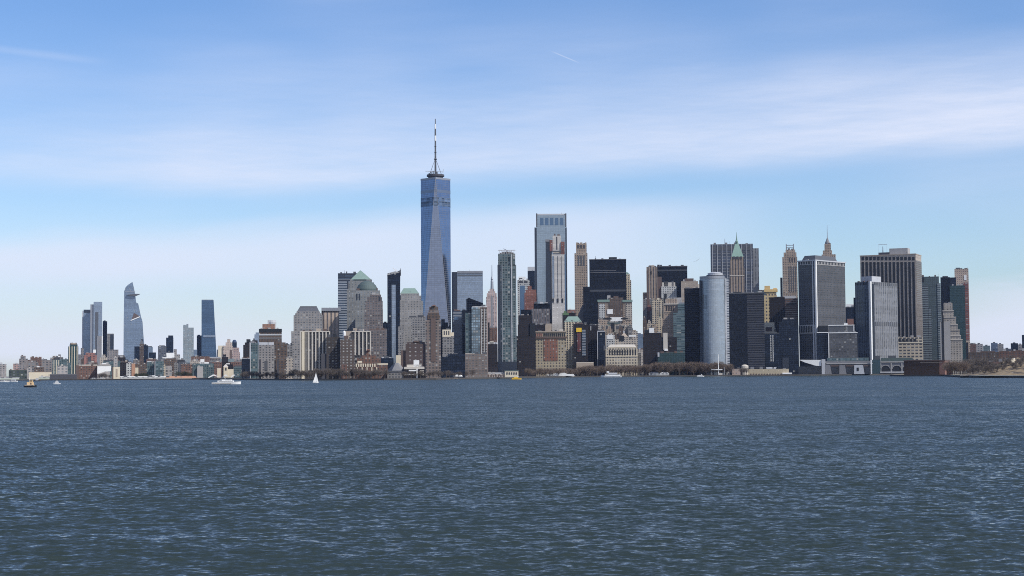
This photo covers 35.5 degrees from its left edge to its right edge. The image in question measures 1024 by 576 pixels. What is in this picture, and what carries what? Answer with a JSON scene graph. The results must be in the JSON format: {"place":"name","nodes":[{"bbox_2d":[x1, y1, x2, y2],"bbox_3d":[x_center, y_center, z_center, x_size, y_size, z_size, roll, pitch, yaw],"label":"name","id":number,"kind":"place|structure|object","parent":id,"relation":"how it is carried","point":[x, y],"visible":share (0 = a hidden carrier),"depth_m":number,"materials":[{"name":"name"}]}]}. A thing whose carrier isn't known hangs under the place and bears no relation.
{"place":"outdoors","nodes":[
{"label":"outdoors","id":0,"kind":"place"},
{"bbox_2d":[9,369,26,378],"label":"office building","id":1,"kind":"structure","parent":0,"point":[19,374],"depth_m":3495.94,"materials":[{"name":"teal glass"}]},
{"bbox_2d":[50,374,76,378],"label":"pier shed","id":2,"kind":"structure","parent":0,"point":[63,376],"depth_m":3055.82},
{"bbox_2d":[68,343,77,373],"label":"residential tower","id":3,"kind":"structure","parent":0,"point":[73,354],"depth_m":3596.91,"materials":[{"name":"beige concrete"}]},
{"bbox_2d":[82,310,89,354],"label":"glass tower","id":4,"kind":"structure","parent":0,"point":[86,330],"depth_m":6897.72,"materials":[{"name":"glass"}]},
{"bbox_2d":[76,364,96,378],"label":"warehouse","id":5,"kind":"structure","parent":0,"point":[87,371],"depth_m":3146.26,"materials":[{"name":"brown brick"}]},
{"bbox_2d":[90,302,102,364],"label":"glass tower","id":6,"kind":"structure","parent":0,"point":[96,340],"depth_m":6839.33,"materials":[{"name":"glass"}]},
{"bbox_2d":[103,320,106,356],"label":"glass tower","id":7,"kind":"structure","parent":0,"point":[104,337],"depth_m":6978.60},
{"bbox_2d":[123,282,143,362],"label":"glass tower","id":8,"kind":"structure","parent":0,"point":[133,329],"depth_m":6901.26,"materials":[{"name":"glass"}]},
{"bbox_2d":[135,359,146,373],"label":"office building","id":9,"kind":"structure","parent":0,"point":[140,366],"depth_m":3296.55,"materials":[{"name":"brown brick"}]},
{"bbox_2d":[120,375,165,378],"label":"pier shed","id":10,"kind":"structure","parent":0,"point":[143,377],"depth_m":2991.93,"materials":[{"name":"metal"}]},
{"bbox_2d":[154,359,163,375],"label":"office building","id":11,"kind":"structure","parent":0,"point":[159,367],"depth_m":3216.48,"materials":[{"name":"glass"}]},
{"bbox_2d":[183,324,193,362],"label":"residential tower","id":12,"kind":"structure","parent":0,"point":[188,343],"depth_m":6197.48,"materials":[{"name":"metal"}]},
{"bbox_2d":[192,359,213,377],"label":"pier building","id":13,"kind":"structure","parent":0,"point":[202,369],"depth_m":3046.51,"materials":[{"name":"glass"}]},
{"bbox_2d":[201,300,216,356],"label":"glass tower","id":14,"kind":"structure","parent":0,"point":[208,342],"depth_m":6452.57,"materials":[{"name":"glass"}]},
{"bbox_2d":[218,339,232,358],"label":"apartment tower","id":15,"kind":"structure","parent":0,"point":[226,349],"depth_m":5897.04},
{"bbox_2d":[212,359,241,376],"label":"warehouse","id":16,"kind":"structure","parent":0,"point":[217,364],"depth_m":3992.96,"materials":[{"name":"stone"}]},
{"bbox_2d":[250,338,257,377],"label":"residential tower","id":17,"kind":"structure","parent":0,"point":[253,355],"depth_m":2764.89,"materials":[{"name":"glass"}]},
{"bbox_2d":[259,342,273,378],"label":"apartment tower","id":18,"kind":"structure","parent":0,"point":[266,356],"depth_m":2575.30,"materials":[{"name":"concrete"}]},
{"bbox_2d":[259,320,281,341],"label":"office building","id":19,"kind":"structure","parent":0,"point":[269,332],"depth_m":2948.36,"materials":[{"name":"concrete"}]},
{"bbox_2d":[274,340,279,378],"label":"apartment tower","id":20,"kind":"structure","parent":0,"point":[276,350],"depth_m":2517.68,"materials":[{"name":"stone"}]},
{"bbox_2d":[277,342,286,378],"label":"apartment tower","id":21,"kind":"structure","parent":0,"point":[281,363],"depth_m":2478.05,"materials":[{"name":"concrete"}]},
{"bbox_2d":[291,306,322,377],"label":"office tower","id":22,"kind":"structure","parent":0,"point":[307,318],"depth_m":2861.91,"materials":[{"name":"stone"}]},
{"bbox_2d":[321,308,340,336],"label":"office tower","id":23,"kind":"structure","parent":0,"point":[331,320],"depth_m":2980.42,"materials":[{"name":"concrete"}]},
{"bbox_2d":[340,331,353,378],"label":"apartment tower","id":24,"kind":"structure","parent":0,"point":[346,351],"depth_m":2339.76,"materials":[{"name":"brick"}]},
{"bbox_2d":[338,271,356,339],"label":"glass tower","id":25,"kind":"structure","parent":0,"point":[343,278],"depth_m":3199.91,"materials":[{"name":"glass"}]},
{"bbox_2d":[345,328,370,377],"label":"apartment tower","id":26,"kind":"structure","parent":0,"point":[361,338],"depth_m":2495.78,"materials":[{"name":"stone"}]},
{"bbox_2d":[347,270,373,339],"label":"office tower","id":27,"kind":"structure","parent":0,"point":[358,278],"depth_m":3077.96,"materials":[{"name":"grey stone"}]},
{"bbox_2d":[355,281,379,328],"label":"office tower","id":28,"kind":"structure","parent":0,"point":[365,290],"depth_m":2946.81,"materials":[{"name":"grey stone"}]},
{"bbox_2d":[357,349,380,364],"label":"apartment block","id":29,"kind":"structure","parent":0,"point":[368,358],"depth_m":2396.30,"materials":[{"name":"red brick"}]},
{"bbox_2d":[357,293,382,330],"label":"office tower","id":30,"kind":"structure","parent":0,"point":[373,314],"depth_m":2776.09,"materials":[{"name":"concrete"}]},
{"bbox_2d":[369,328,386,357],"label":"office building","id":31,"kind":"structure","parent":0,"point":[378,343],"depth_m":2573.72,"materials":[{"name":"grey brick"}]},
{"bbox_2d":[387,268,400,365],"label":"glass tower","id":32,"kind":"structure","parent":0,"point":[393,301],"depth_m":3003.59,"materials":[{"name":"glass"}]},
{"bbox_2d":[396,327,402,365],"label":"office building","id":33,"kind":"structure","parent":0,"point":[400,342],"depth_m":2711.93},
{"bbox_2d":[398,288,422,349],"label":"office tower","id":34,"kind":"structure","parent":0,"point":[411,305],"depth_m":2811.05,"materials":[{"name":"stone"}]},
{"bbox_2d":[401,340,425,377],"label":"apartment block","id":35,"kind":"structure","parent":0,"point":[413,351],"depth_m":2364.56,"materials":[{"name":"brick"}]},
{"bbox_2d":[404,360,423,377],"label":"museum","id":36,"kind":"structure","parent":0,"point":[416,366],"depth_m":2278.50,"materials":[{"name":"stone"}]},
{"bbox_2d":[412,315,425,343],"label":"office building","id":37,"kind":"structure","parent":0,"point":[419,328],"depth_m":2746.89,"materials":[{"name":"stone"}]},
{"bbox_2d":[426,305,440,377],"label":"apartment tower","id":38,"kind":"structure","parent":0,"point":[433,342],"depth_m":2363.42,"materials":[{"name":"brown brick"}]},
{"bbox_2d":[421,119,450,329],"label":"supertall tower","id":39,"kind":"structure","parent":0,"point":[435,244],"depth_m":3434.14,"materials":[{"name":"blue glass"}]},
{"bbox_2d":[442,328,453,356],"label":"apartment tower","id":40,"kind":"structure","parent":0,"point":[447,341],"depth_m":2550.45,"materials":[{"name":"stone"}]},
{"bbox_2d":[441,353,464,377],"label":"office building","id":41,"kind":"structure","parent":0,"point":[454,362],"depth_m":2372.44,"materials":[{"name":"glass"}]},
{"bbox_2d":[453,309,461,353],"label":"office building","id":42,"kind":"structure","parent":0,"point":[457,322],"depth_m":2882.96,"materials":[{"name":"blue glass"}]},
{"bbox_2d":[462,309,465,353],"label":"office building","id":43,"kind":"structure","parent":0,"point":[463,330],"depth_m":2846.72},
{"bbox_2d":[452,271,482,331],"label":"glass tower","id":44,"kind":"structure","parent":0,"point":[466,285],"depth_m":3600.89,"materials":[{"name":"glass"}]},
{"bbox_2d":[466,298,482,312],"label":"glass tower","id":45,"kind":"structure","parent":0,"point":[470,303],"depth_m":2800.56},
{"bbox_2d":[465,305,486,353],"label":"apartment tower","id":46,"kind":"structure","parent":0,"point":[475,330],"depth_m":2579.05,"materials":[{"name":"glass"}]},
{"bbox_2d":[6,372,964,378],"bbox_3d":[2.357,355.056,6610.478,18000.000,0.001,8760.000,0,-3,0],"label":"ground","id":47,"kind":"structure","parent":0,"point":[295,378],"depth_m":2733.03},
{"bbox_2d":[300,329,329,378],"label":"apartment tower","id":48,"kind":"structure","parent":47,"relation":"on","point":[312,346],"depth_m":2359.26,"materials":[{"name":"concrete"}]},
{"bbox_2d":[321,334,339,378],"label":"apartment tower","id":49,"kind":"structure","parent":47,"relation":"on","point":[330,358],"depth_m":2351.61,"materials":[{"name":"concrete"}]},
{"bbox_2d":[355,361,387,378],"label":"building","id":50,"kind":"structure","parent":47,"relation":"on","point":[378,366],"depth_m":2291.78,"materials":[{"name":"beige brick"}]},
{"bbox_2d":[387,363,403,377],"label":"museum","id":51,"kind":"structure","parent":47,"relation":"on","point":[395,371],"depth_m":2279.46,"materials":[{"name":"stone"}]},
{"bbox_2d":[465,352,487,376],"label":"apartment block","id":52,"kind":"structure","parent":47,"relation":"on","point":[477,362],"depth_m":2480.10,"materials":[{"name":"stone"}]},
{"bbox_2d":[0,373,961,380],"bbox_3d":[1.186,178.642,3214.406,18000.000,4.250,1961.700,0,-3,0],"label":"seawall","id":53,"kind":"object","parent":47,"relation":"attached to","point":[448,378],"visible":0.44,"depth_m":2874.13,"materials":[{"name":"concrete"}]},
{"bbox_2d":[486,276,496,353],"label":"art deco tower","id":54,"kind":"structure","parent":47,"relation":"on","point":[491,301],"depth_m":6504.72,"materials":[{"name":"stone"}]},
{"bbox_2d":[488,370,518,377],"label":"pier hall","id":55,"kind":"structure","parent":47,"relation":"on","point":[510,373],"depth_m":2490.46,"materials":[{"name":"concrete"}]},
{"bbox_2d":[658,351,684,374],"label":"office building","id":56,"kind":"structure","parent":47,"relation":"on","point":[672,357],"depth_m":2956.05,"materials":[{"name":"teal glass"}]},
{"bbox_2d":[662,296,681,336],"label":"pre war tower","id":57,"kind":"structure","parent":47,"relation":"on","point":[670,306],"depth_m":3247.19,"materials":[{"name":"stone"}]},
{"bbox_2d":[673,300,684,351],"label":"office tower","id":58,"kind":"structure","parent":47,"relation":"on","point":[679,325],"depth_m":3225.05,"materials":[{"name":"teal glass"}]},
{"bbox_2d":[729,291,764,374],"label":"office tower","id":59,"kind":"structure","parent":47,"relation":"on","point":[746,330],"depth_m":2967.45,"materials":[{"name":"glass"}]},
{"bbox_2d":[748,367,791,374],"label":"coast building","id":60,"kind":"structure","parent":47,"relation":"on","point":[760,371],"depth_m":2922.27,"materials":[{"name":"stone"}]},
{"bbox_2d":[822,233,835,257],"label":"art deco tower","id":61,"kind":"structure","parent":47,"relation":"on","point":[827,250],"depth_m":3828.21,"materials":[{"name":"stone"}]},
{"bbox_2d":[798,358,872,373],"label":"ferry terminal","id":62,"kind":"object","parent":47,"relation":"on","point":[846,366],"visible":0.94,"depth_m":2928.23,"materials":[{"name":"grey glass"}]},
{"bbox_2d":[817,323,857,365],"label":"office building","id":63,"kind":"structure","parent":47,"relation":"on","point":[838,341],"depth_m":2979.16,"materials":[{"name":"glass"}]},
{"bbox_2d":[872,356,912,373],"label":"ferry terminal","id":64,"kind":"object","parent":47,"relation":"on","point":[891,365],"visible":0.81,"depth_m":3005.67,"materials":[{"name":"teal paint"}]},
{"bbox_2d":[940,302,962,372],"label":"art deco tower","id":65,"kind":"structure","parent":47,"relation":"on","point":[951,344],"depth_m":3436.09,"materials":[{"name":"stone"}]},
{"bbox_2d":[968,350,998,360],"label":"barracks","id":66,"kind":"structure","parent":47,"relation":"on","point":[985,354],"depth_m":2800.08,"materials":[{"name":"brown brick"}]},
{"bbox_2d":[999,348,1023,358],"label":"barracks","id":67,"kind":"structure","parent":47,"relation":"on","point":[1004,353],"depth_m":2701.90,"materials":[{"name":"brick"}]},
{"bbox_2d":[488,322,497,371],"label":"office building","id":68,"kind":"structure","parent":0,"point":[492,356],"depth_m":2587.41,"materials":[{"name":"concrete"}]},
{"bbox_2d":[497,249,516,371],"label":"residential tower","id":69,"kind":"structure","parent":0,"point":[507,325],"depth_m":2738.84,"materials":[{"name":"grey glass"}]},
{"bbox_2d":[0,375,1023,575],"bbox_3d":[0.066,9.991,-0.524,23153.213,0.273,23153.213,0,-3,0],"label":"water","id":70,"kind":"structure","parent":0,"point":[853,475],"depth_m":152.22,"materials":[{"name":"liquid"}]},
{"bbox_2d":[0,0,1023,376],"label":"sky","id":71,"kind":"structure","parent":0,"point":[243,156],"materials":[{"name":"blue"}]},
{"bbox_2d":[517,277,529,323],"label":"office tower","id":72,"kind":"structure","parent":0,"point":[523,283],"depth_m":3775.66,"materials":[{"name":"concrete"}]},
{"bbox_2d":[517,314,535,375],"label":"office building","id":73,"kind":"structure","parent":0,"point":[526,347],"depth_m":2834.74,"materials":[{"name":"concrete"}]},
{"bbox_2d":[524,286,535,309],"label":"apartment tower","id":74,"kind":"structure","parent":0,"point":[529,297],"depth_m":3691.26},
{"bbox_2d":[528,267,534,289],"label":"office tower","id":75,"kind":"structure","parent":0,"point":[531,274],"depth_m":4068.98,"materials":[{"name":"glass"}]},
{"bbox_2d":[518,302,551,324],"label":"office tower","id":76,"kind":"structure","parent":0,"point":[540,313],"depth_m":3053.49,"materials":[{"name":"concrete"}]},
{"bbox_2d":[534,212,566,312],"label":"supertall tower","id":77,"kind":"structure","parent":0,"point":[548,226],"depth_m":3841.84,"materials":[{"name":"glass"}]},
{"bbox_2d":[536,325,566,375],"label":"brick building","id":78,"kind":"structure","parent":0,"point":[550,349],"depth_m":2898.41,"materials":[{"name":"brick"}]},
{"bbox_2d":[545,234,565,330],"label":"construction tower","id":79,"kind":"structure","parent":0,"point":[556,280],"depth_m":3420.06,"materials":[{"name":"grey concrete"}]},
{"bbox_2d":[564,316,581,368],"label":"office tower","id":80,"kind":"structure","parent":0,"point":[569,321],"depth_m":3078.89,"materials":[{"name":"stone"}]},
{"bbox_2d":[573,322,587,375],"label":"office tower","id":81,"kind":"structure","parent":0,"point":[580,341],"depth_m":3030.49,"materials":[{"name":"glass"}]},
{"bbox_2d":[574,242,587,315],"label":"pre war tower","id":82,"kind":"structure","parent":0,"point":[581,267],"depth_m":3719.06,"materials":[{"name":"stone"}]},
{"bbox_2d":[588,324,597,375],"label":"office tower","id":83,"kind":"structure","parent":0,"point":[592,341],"depth_m":3046.58,"materials":[{"name":"glass"}]},
{"bbox_2d":[597,330,604,375],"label":"office tower","id":84,"kind":"structure","parent":0,"point":[600,345],"depth_m":3020.00,"materials":[{"name":"glass"}]},
{"bbox_2d":[583,256,625,324],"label":"office tower","id":85,"kind":"structure","parent":0,"point":[607,277],"depth_m":3570.02,"materials":[{"name":"glass"}]},
{"bbox_2d":[597,295,631,324],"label":"office tower","id":86,"kind":"structure","parent":0,"point":[615,306],"depth_m":3289.69,"materials":[{"name":"stone"}]},
{"bbox_2d":[600,317,631,338],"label":"office building","id":87,"kind":"structure","parent":0,"point":[614,323],"depth_m":3198.69,"materials":[{"name":"grey stone"}]},
{"bbox_2d":[604,344,640,375],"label":"stone building","id":88,"kind":"structure","parent":0,"point":[623,354],"depth_m":2979.00,"materials":[{"name":"stone"}]},
{"bbox_2d":[615,331,637,348],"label":"office building","id":89,"kind":"structure","parent":0,"point":[623,338],"depth_m":3081.64,"materials":[{"name":"stone"}]},
{"bbox_2d":[643,298,651,323],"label":"office building","id":90,"kind":"structure","parent":0,"point":[647,308],"depth_m":3402.90,"materials":[{"name":"concrete"}]},
{"bbox_2d":[643,265,656,299],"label":"pre war tower","id":91,"kind":"structure","parent":0,"point":[651,277],"depth_m":3647.03,"materials":[{"name":"stone"}]},
{"bbox_2d":[643,328,676,374],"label":"office building","id":92,"kind":"structure","parent":0,"point":[654,344],"depth_m":2971.35,"materials":[{"name":"glass"}]},
{"bbox_2d":[652,294,668,327],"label":"office building","id":93,"kind":"structure","parent":0,"point":[658,307],"depth_m":3364.26,"materials":[{"name":"brown brick"}]},
{"bbox_2d":[657,277,676,297],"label":"office building","id":94,"kind":"structure","parent":0,"point":[668,289],"depth_m":3529.30,"materials":[{"name":"stone"}]},
{"bbox_2d":[657,265,686,297],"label":"office tower","id":95,"kind":"structure","parent":0,"point":[677,275],"depth_m":3789.91,"materials":[{"name":"glass"}]},
{"bbox_2d":[681,278,698,301],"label":"office tower","id":96,"kind":"structure","parent":0,"point":[689,282],"depth_m":3491.59,"materials":[{"name":"concrete"}]},
{"bbox_2d":[684,287,699,374],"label":"office tower","id":97,"kind":"structure","parent":0,"point":[692,323],"depth_m":2986.66,"materials":[{"name":"glass"}]},
{"bbox_2d":[699,272,729,374],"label":"curved tower","id":98,"kind":"structure","parent":0,"point":[714,310],"depth_m":2945.37,"materials":[{"name":"metal"}]},
{"bbox_2d":[710,242,758,347],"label":"office tower","id":99,"kind":"structure","parent":0,"point":[721,255],"depth_m":3716.42,"materials":[{"name":"glass"}]},
{"bbox_2d":[729,232,744,292],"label":"pre war tower","id":100,"kind":"structure","parent":0,"point":[737,275],"depth_m":3499.00,"materials":[{"name":"stone"}]},
{"bbox_2d":[764,286,777,321],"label":"residential tower","id":101,"kind":"structure","parent":0,"point":[770,292],"depth_m":3319.84,"materials":[{"name":"concrete"}]},
{"bbox_2d":[765,330,779,368],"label":"office building","id":102,"kind":"structure","parent":0,"point":[772,356],"depth_m":2974.01,"materials":[{"name":"glass"}]},
{"bbox_2d":[769,296,797,332],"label":"office tower","id":103,"kind":"structure","parent":0,"point":[780,308],"depth_m":3129.44,"materials":[{"name":"glass"}]},
{"bbox_2d":[779,318,798,373],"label":"office building","id":104,"kind":"structure","parent":0,"point":[789,342],"depth_m":2981.53,"materials":[{"name":"glass"}]},
{"bbox_2d":[780,244,797,297],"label":"pre war tower","id":105,"kind":"structure","parent":0,"point":[789,285],"depth_m":3664.93,"materials":[{"name":"stone"}]},
{"bbox_2d":[797,255,845,365],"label":"office tower","id":106,"kind":"structure","parent":0,"point":[821,287],"depth_m":3015.45,"materials":[{"name":"glass"}]},
{"bbox_2d":[846,304,853,324],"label":"office building","id":107,"kind":"structure","parent":0,"point":[849,314],"depth_m":3345.32,"materials":[{"name":"glass"}]},
{"bbox_2d":[853,276,898,360],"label":"office tower","id":108,"kind":"structure","parent":0,"point":[875,299],"depth_m":3120.41,"materials":[{"name":"grey concrete"}]},
{"bbox_2d":[860,244,922,336],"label":"office tower","id":109,"kind":"structure","parent":0,"point":[901,268],"depth_m":3342.58,"materials":[{"name":"grey concrete"}]},
{"bbox_2d":[898,335,922,359],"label":"office building","id":110,"kind":"structure","parent":0,"point":[911,346],"depth_m":3257.67,"materials":[{"name":"concrete"}]},
{"bbox_2d":[922,275,940,359],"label":"office tower","id":111,"kind":"structure","parent":0,"point":[931,298],"depth_m":3556.09,"materials":[{"name":"grey glass"}]},
{"bbox_2d":[940,276,965,371],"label":"office tower","id":112,"kind":"structure","parent":0,"point":[952,292],"depth_m":3739.98,"materials":[{"name":"glass"}]},
{"bbox_2d":[954,268,969,360],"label":"construction tower","id":113,"kind":"structure","parent":0,"point":[961,275],"depth_m":3926.05,"materials":[{"name":"stone"}]},
{"bbox_2d":[964,357,1023,375],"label":"hill","id":114,"kind":"structure","parent":0,"point":[1009,369],"depth_m":1881.75,"materials":[{"name":"brown plant"}]},
{"label":"island","id":115,"kind":"structure","parent":0,"visible":0},
{"bbox_2d":[903,360,950,374],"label":"brick fort","id":116,"kind":"structure","parent":115,"relation":"on","point":[921,367],"depth_m":2337.73,"materials":[{"name":"brick"}]},
{"bbox_2d":[890,374,1023,377],"bbox_3d":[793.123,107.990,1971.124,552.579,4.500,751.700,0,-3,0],"label":"island seawall","id":117,"kind":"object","parent":115,"relation":"attached to","point":[963,376],"visible":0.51,"depth_m":1819.62,"materials":[{"name":"stone"}]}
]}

